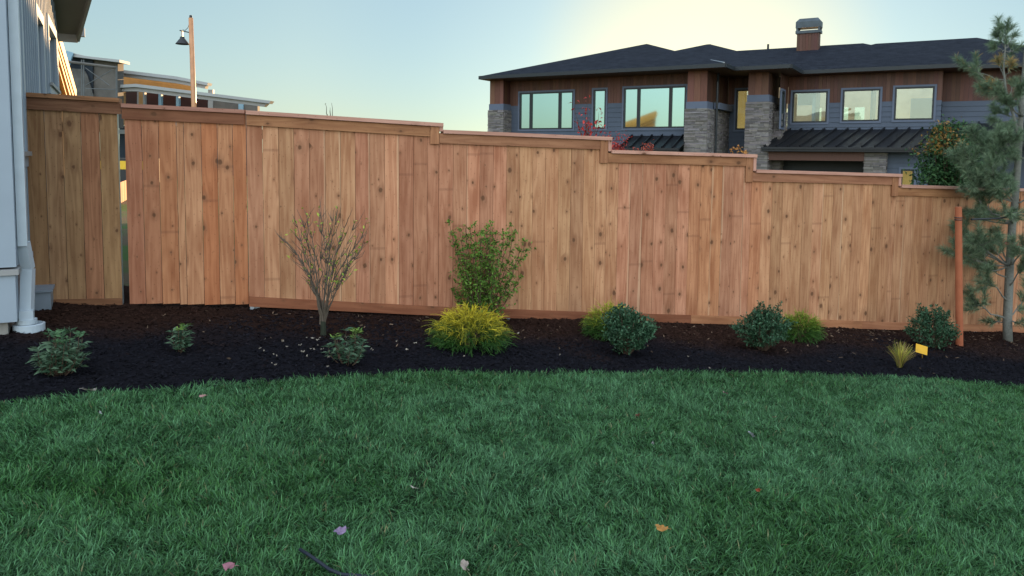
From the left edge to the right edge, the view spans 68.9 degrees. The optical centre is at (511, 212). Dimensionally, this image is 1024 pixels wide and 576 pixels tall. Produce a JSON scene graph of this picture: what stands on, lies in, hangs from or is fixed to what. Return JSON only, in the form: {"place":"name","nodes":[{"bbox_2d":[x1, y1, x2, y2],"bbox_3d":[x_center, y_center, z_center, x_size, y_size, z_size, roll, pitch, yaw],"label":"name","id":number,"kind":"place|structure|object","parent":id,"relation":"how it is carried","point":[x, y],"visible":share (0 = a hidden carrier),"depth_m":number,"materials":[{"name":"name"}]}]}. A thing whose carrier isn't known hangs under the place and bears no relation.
{"place":"outdoors","nodes":[
{"label":"outdoors","id":0,"kind":"place"},
{"bbox_2d":[49,176,264,289],"bbox_3d":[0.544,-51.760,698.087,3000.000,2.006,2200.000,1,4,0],"label":"ground","id":1,"kind":"structure","parent":0,"point":[125,244],"depth_m":10.56,"materials":[{"name":"green plant"}]},
{"bbox_2d":[0,0,91,334],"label":"white house","id":2,"kind":"structure","parent":1,"relation":"on","point":[33,33],"depth_m":5.49,"materials":[{"name":"paint"}]},
{"bbox_2d":[19,0,31,166],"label":"window","id":3,"kind":"structure","parent":2,"relation":"in","point":[27,153],"depth_m":6.12,"materials":[{"name":"glass"}]},
{"bbox_2d":[35,2,46,154],"bbox_3d":[-4.925,-1.340,7.747,0.150,1.500,0.940,-2,5,-28],"label":"window","id":4,"kind":"structure","parent":2,"relation":"in","point":[39,18],"depth_m":8.01,"materials":[{"name":"white glass"}]},
{"bbox_2d":[34,284,54,310],"bbox_3d":[-3.981,0.740,6.332,0.170,0.210,0.340,-2,5,-28],"label":"utility box","id":5,"kind":"object","parent":2,"relation":"attached to","point":[44,297],"visible":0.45,"depth_m":6.21,"materials":[{"name":"grey plastic"}]},
{"bbox_2d":[46,13,60,93],"bbox_3d":[-5.779,-1.902,9.325,0.150,0.920,1.560,-2,5,-28],"label":"window","id":6,"kind":"structure","parent":2,"relation":"in","point":[53,88],"depth_m":9.28,"materials":[{"name":"white glass"}]},
{"bbox_2d":[58,42,76,153],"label":"sunlit house","id":7,"kind":"structure","parent":1,"relation":"on","point":[67,84],"depth_m":18.17,"materials":[{"name":"beige"}]},
{"bbox_2d":[68,60,117,149],"bbox_3d":[-18.039,-4.076,32.279,2.555,5.076,1.082,1,4,0],"label":"scaffold","id":8,"kind":"object","parent":1,"relation":"on","point":[81,63],"visible":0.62,"depth_m":31.64,"materials":[{"name":"metal"}]},
{"bbox_2d":[120,180,126,202],"bbox_3d":[-8.677,-0.117,16.828,0.056,1.190,6.000,-1,5,-22],"label":"fence","id":9,"kind":"object","parent":1,"relation":"on","point":[123,192],"visible":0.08,"depth_m":16.32,"materials":[{"name":"brown wood"}]},
{"bbox_2d":[100,158,159,181],"bbox_3d":[-12.524,-1.232,24.733,1.500,1.100,1.510,1,4,0],"label":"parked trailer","id":10,"kind":"object","parent":1,"relation":"on","point":[122,169],"visible":0.03,"depth_m":23.98,"materials":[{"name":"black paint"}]},
{"bbox_2d":[175,15,196,106],"bbox_3d":[-12.945,-3.894,29.799,0.806,7.823,0.524,1,4,0],"label":"street lamp","id":11,"kind":"object","parent":1,"relation":"on","point":[182,40],"visible":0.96,"depth_m":29.56,"materials":[{"name":"brown wood"}]},
{"bbox_2d":[0,285,1023,405],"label":"mulch bed","id":12,"kind":"object","parent":1,"relation":"on","point":[144,369],"visible":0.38,"depth_m":6.24,"materials":[{"name":"brown wood"}]},
{"bbox_2d":[25,326,90,376],"bbox_3d":[-2.866,0.885,4.734,0.362,0.343,0.352,1,4,0],"label":"evergreen shrub","id":13,"kind":"object","parent":12,"relation":"on","point":[63,359],"visible":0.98,"depth_m":4.68,"materials":[{"name":"green plant"}]},
{"bbox_2d":[26,92,123,305],"bbox_3d":[-3.791,0.047,6.500,0.765,2.130,0.145,-1,5,-17],"label":"weathered fence panel","id":14,"kind":"object","parent":12,"relation":"on","point":[57,127],"visible":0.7,"depth_m":6.46,"materials":[{"name":"brown wood"}]},
{"bbox_2d":[165,323,193,352],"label":"evergreen shrub","id":15,"kind":"object","parent":12,"relation":"on","point":[183,339],"visible":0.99,"depth_m":5.42,"materials":[{"name":"green plant"}]},
{"bbox_2d":[274,196,369,335],"bbox_3d":[-1.583,0.483,6.317,0.826,1.224,0.674,1,4,0],"label":"bare shrub","id":16,"kind":"object","parent":12,"relation":"on","point":[323,308],"visible":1,"depth_m":6.28,"materials":[{"name":"brown plant"}]},
{"bbox_2d":[322,327,369,365],"bbox_3d":[-1.208,1.000,5.500,0.297,0.306,0.339,4,6,40],"label":"evergreen shrub","id":17,"kind":"object","parent":12,"relation":"on","point":[355,352],"visible":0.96,"depth_m":5.48,"materials":[{"name":"green plant"}]},
{"bbox_2d":[424,299,519,356],"bbox_3d":[-0.350,1.000,6.319,0.845,0.543,0.749,1,4,0],"label":"thread cypress","id":18,"kind":"object","parent":12,"relation":"on","point":[446,329],"visible":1,"depth_m":6.20,"materials":[{"name":"yellow plant"}]},
{"bbox_2d":[445,219,536,321],"bbox_3d":[-0.256,0.597,7.361,0.824,1.073,0.671,4,5,34],"label":"upright leafy shrub","id":19,"kind":"object","parent":12,"relation":"on","point":[485,296],"visible":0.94,"depth_m":7.33,"materials":[{"name":"green plant"}]},
{"bbox_2d":[578,296,636,341],"bbox_3d":[0.987,1.031,7.273,0.648,0.460,0.635,-2,5,-26],"label":"thread cypress","id":20,"kind":"object","parent":12,"relation":"on","point":[594,323],"visible":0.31,"depth_m":7.25,"materials":[{"name":"green plant"}]},
{"bbox_2d":[598,302,659,354],"bbox_3d":[1.042,1.064,6.705,0.542,0.482,0.512,1,4,0],"label":"boxwood","id":21,"kind":"object","parent":12,"relation":"on","point":[623,327],"visible":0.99,"depth_m":6.63,"materials":[{"name":"green plant"}]},
{"bbox_2d":[246,110,1023,332],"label":"cedar fence","id":22,"kind":"object","parent":12,"relation":"on","point":[695,237],"visible":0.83,"depth_m":7.91,"materials":[{"name":"wood"}]},
{"bbox_2d":[121,103,248,304],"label":"cedar gate","id":23,"kind":"structure","parent":22,"relation":"attached to","point":[209,179],"depth_m":6.72,"materials":[{"name":"brown wood"}]},
{"bbox_2d":[731,300,797,350],"bbox_3d":[2.464,1.136,7.370,0.568,0.528,0.598,-3,6,-38],"label":"boxwood","id":24,"kind":"object","parent":12,"relation":"on","point":[760,321],"visible":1,"depth_m":7.30,"materials":[{"name":"green plant"}]},
{"bbox_2d":[782,307,827,344],"bbox_3d":[3.081,1.216,8.013,0.579,0.450,0.527,-2,5,-27],"label":"thread cypress","id":25,"kind":"object","parent":12,"relation":"on","point":[812,325],"visible":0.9,"depth_m":7.93,"materials":[{"name":"green plant"}]},
{"bbox_2d":[886,340,920,367],"bbox_3d":[3.769,1.377,7.234,0.319,0.272,0.335,1,4,0],"label":"grass tuft","id":26,"kind":"object","parent":12,"relation":"on","point":[900,359],"visible":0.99,"depth_m":7.22,"materials":[{"name":"yellow plant"}]},
{"bbox_2d":[915,343,927,354],"bbox_3d":[4.258,1.461,7.766,0.146,0.184,0.040,1,4,0],"label":"plant tag","id":27,"kind":"object","parent":12,"relation":"on","point":[921,349],"visible":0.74,"depth_m":7.76,"materials":[{"name":"yellow plastic"}]},
{"bbox_2d":[902,303,961,349],"bbox_3d":[4.666,1.275,8.273,0.624,0.543,0.534,1,4,0],"label":"boxwood","id":28,"kind":"object","parent":12,"relation":"on","point":[939,324],"visible":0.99,"depth_m":8.20,"materials":[{"name":"green plant"}]},
{"bbox_2d":[955,207,962,345],"bbox_3d":[5.126,0.840,8.560,0.190,1.807,0.078,1,4,0],"label":"tree stake","id":29,"kind":"object","parent":12,"relation":"on","point":[958,277],"visible":0.85,"depth_m":8.53,"materials":[{"name":"orange wood"}]},
{"bbox_2d":[932,14,1023,341],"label":"pine tree","id":30,"kind":"object","parent":12,"relation":"on","point":[979,241],"visible":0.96,"depth_m":8.90,"materials":[{"name":"green plant"}]},
{"bbox_2d":[954,214,1022,220],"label":"tree strap","id":31,"kind":"object","parent":30,"relation":"attached to","point":[983,218],"visible":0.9,"depth_m":8.54,"materials":[{"name":"black paint"}]},
{"bbox_2d":[570,95,605,135],"bbox_3d":[1.617,-0.895,15.984,0.642,3.233,0.683,3,5,33],"label":"red leaf tree","id":32,"kind":"object","parent":1,"relation":"on","point":[589,128],"visible":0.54,"depth_m":15.91,"materials":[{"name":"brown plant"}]},
{"bbox_2d":[602,131,632,149],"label":"red shrub","id":33,"kind":"object","parent":1,"relation":"on","point":[616,146],"visible":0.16,"depth_m":14.86,"materials":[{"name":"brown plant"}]},
{"bbox_2d":[633,139,653,150],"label":"red shrub","id":34,"kind":"object","parent":1,"relation":"on","point":[645,148],"visible":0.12,"depth_m":15.78,"materials":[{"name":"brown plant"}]},
{"bbox_2d":[729,145,748,153],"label":"orange shrub","id":35,"kind":"object","parent":1,"relation":"on","point":[745,152],"visible":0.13,"depth_m":16.96,"materials":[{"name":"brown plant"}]},
{"bbox_2d":[478,17,1023,187],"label":"modern house","id":36,"kind":"structure","parent":1,"relation":"on","point":[708,98],"depth_m":29.20,"materials":[{"name":"brown wood"}]},
{"bbox_2d":[518,89,574,130],"bbox_3d":[1.466,-4.354,32.080,2.740,1.730,0.100,3,5,30],"label":"window","id":37,"kind":"structure","parent":36,"relation":"in","point":[544,110],"depth_m":32.06,"materials":[{"name":"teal glass"}]},
{"bbox_2d":[591,87,607,130],"bbox_3d":[3.622,-4.244,30.821,0.700,1.750,0.100,3,5,30],"label":"window","id":38,"kind":"structure","parent":36,"relation":"in","point":[599,95],"depth_m":30.82,"materials":[{"name":"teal glass"}]},
{"bbox_2d":[621,84,687,129],"bbox_3d":[5.645,-4.147,29.638,2.710,1.760,0.100,3,5,30],"label":"window","id":39,"kind":"structure","parent":36,"relation":"in","point":[647,107],"depth_m":29.64,"materials":[{"name":"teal glass"}]},
{"bbox_2d":[733,88,747,131],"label":"window","id":40,"kind":"structure","parent":36,"relation":"in","point":[737,90],"depth_m":30.43,"materials":[{"name":"black glass"}]},
{"bbox_2d":[778,88,785,129],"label":"window","id":41,"kind":"structure","parent":36,"relation":"in","point":[782,95],"depth_m":28.78,"materials":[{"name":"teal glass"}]},
{"bbox_2d":[790,89,829,124],"bbox_3d":[11.734,-4.137,29.430,1.440,1.360,0.100,3,5,30],"label":"window","id":42,"kind":"structure","parent":36,"relation":"in","point":[827,91],"depth_m":29.40,"materials":[{"name":"grey glass"}]},
{"bbox_2d":[840,87,882,122],"bbox_3d":[13.319,-4.075,28.503,1.440,1.350,0.100,3,5,30],"label":"window","id":43,"kind":"structure","parent":36,"relation":"in","point":[880,89],"depth_m":28.43,"materials":[{"name":"grey glass"}]},
{"bbox_2d":[899,167,916,184],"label":"window","id":44,"kind":"structure","parent":36,"relation":"in","point":[901,170],"depth_m":26.38,"materials":[{"name":"grey glass"}]},
{"bbox_2d":[891,84,936,121],"bbox_3d":[14.862,-4.016,27.601,1.430,1.355,0.100,3,5,30],"label":"window","id":45,"kind":"structure","parent":36,"relation":"in","point":[934,86],"depth_m":27.56,"materials":[{"name":"grey glass"}]},
{"bbox_2d":[903,114,991,185],"bbox_3d":[8.684,-0.220,14.955,1.429,3.458,1.639,1,4,0],"label":"maple tree","id":46,"kind":"object","parent":1,"relation":"on","point":[938,169],"visible":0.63,"depth_m":14.79,"materials":[{"name":"green plant"}]},
{"bbox_2d":[65,51,273,175],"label":"unfinished house","id":47,"kind":"structure","parent":0,"point":[134,87],"depth_m":34.07,"materials":[{"name":"grey paint"}]},
{"bbox_2d":[238,104,243,109],"bbox_3d":[-12.960,-5.004,35.722,0.235,0.377,0.080,1,4,0],"label":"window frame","id":48,"kind":"structure","parent":47,"relation":"in","point":[240,106],"depth_m":35.68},
{"bbox_2d":[0,366,1023,575],"bbox_3d":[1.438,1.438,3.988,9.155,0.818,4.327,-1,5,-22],"label":"lawn grass","id":49,"kind":"structure","parent":0,"point":[957,545],"depth_m":3.58,"materials":[{"name":"green plant"}]},
{"bbox_2d":[222,562,238,570],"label":"fallen leaf","id":50,"kind":"object","parent":49,"relation":"on","point":[229,565],"visible":1,"depth_m":2.54,"materials":[{"name":"pink plant"}]},
{"bbox_2d":[298,548,372,575],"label":"garden hose","id":51,"kind":"object","parent":49,"relation":"on","point":[318,561],"visible":1,"depth_m":2.64,"materials":[{"name":"black rubber"}]},
{"bbox_2d":[334,526,346,534],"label":"fallen leaf","id":52,"kind":"object","parent":49,"relation":"on","point":[339,530],"visible":1,"depth_m":2.82,"materials":[{"name":"purple plant"}]},
{"bbox_2d":[460,559,468,569],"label":"fallen leaf","id":53,"kind":"object","parent":49,"relation":"on","point":[463,564],"visible":1,"depth_m":2.66,"materials":[{"name":"white plant"}]},
{"bbox_2d":[655,524,668,530],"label":"fallen leaf","id":54,"kind":"object","parent":49,"relation":"on","point":[661,527],"visible":1,"depth_m":3.04,"materials":[{"name":"orange plant"}]},
{"bbox_2d":[63,0,1023,151],"label":"sky","id":55,"kind":"structure","parent":0,"point":[407,60],"materials":[{"name":"blue"}]},
{"bbox_2d":[147,310,1023,373],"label":"straw scraps","id":56,"kind":"object","parent":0,"point":[663,335],"visible":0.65,"depth_m":7.61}
]}

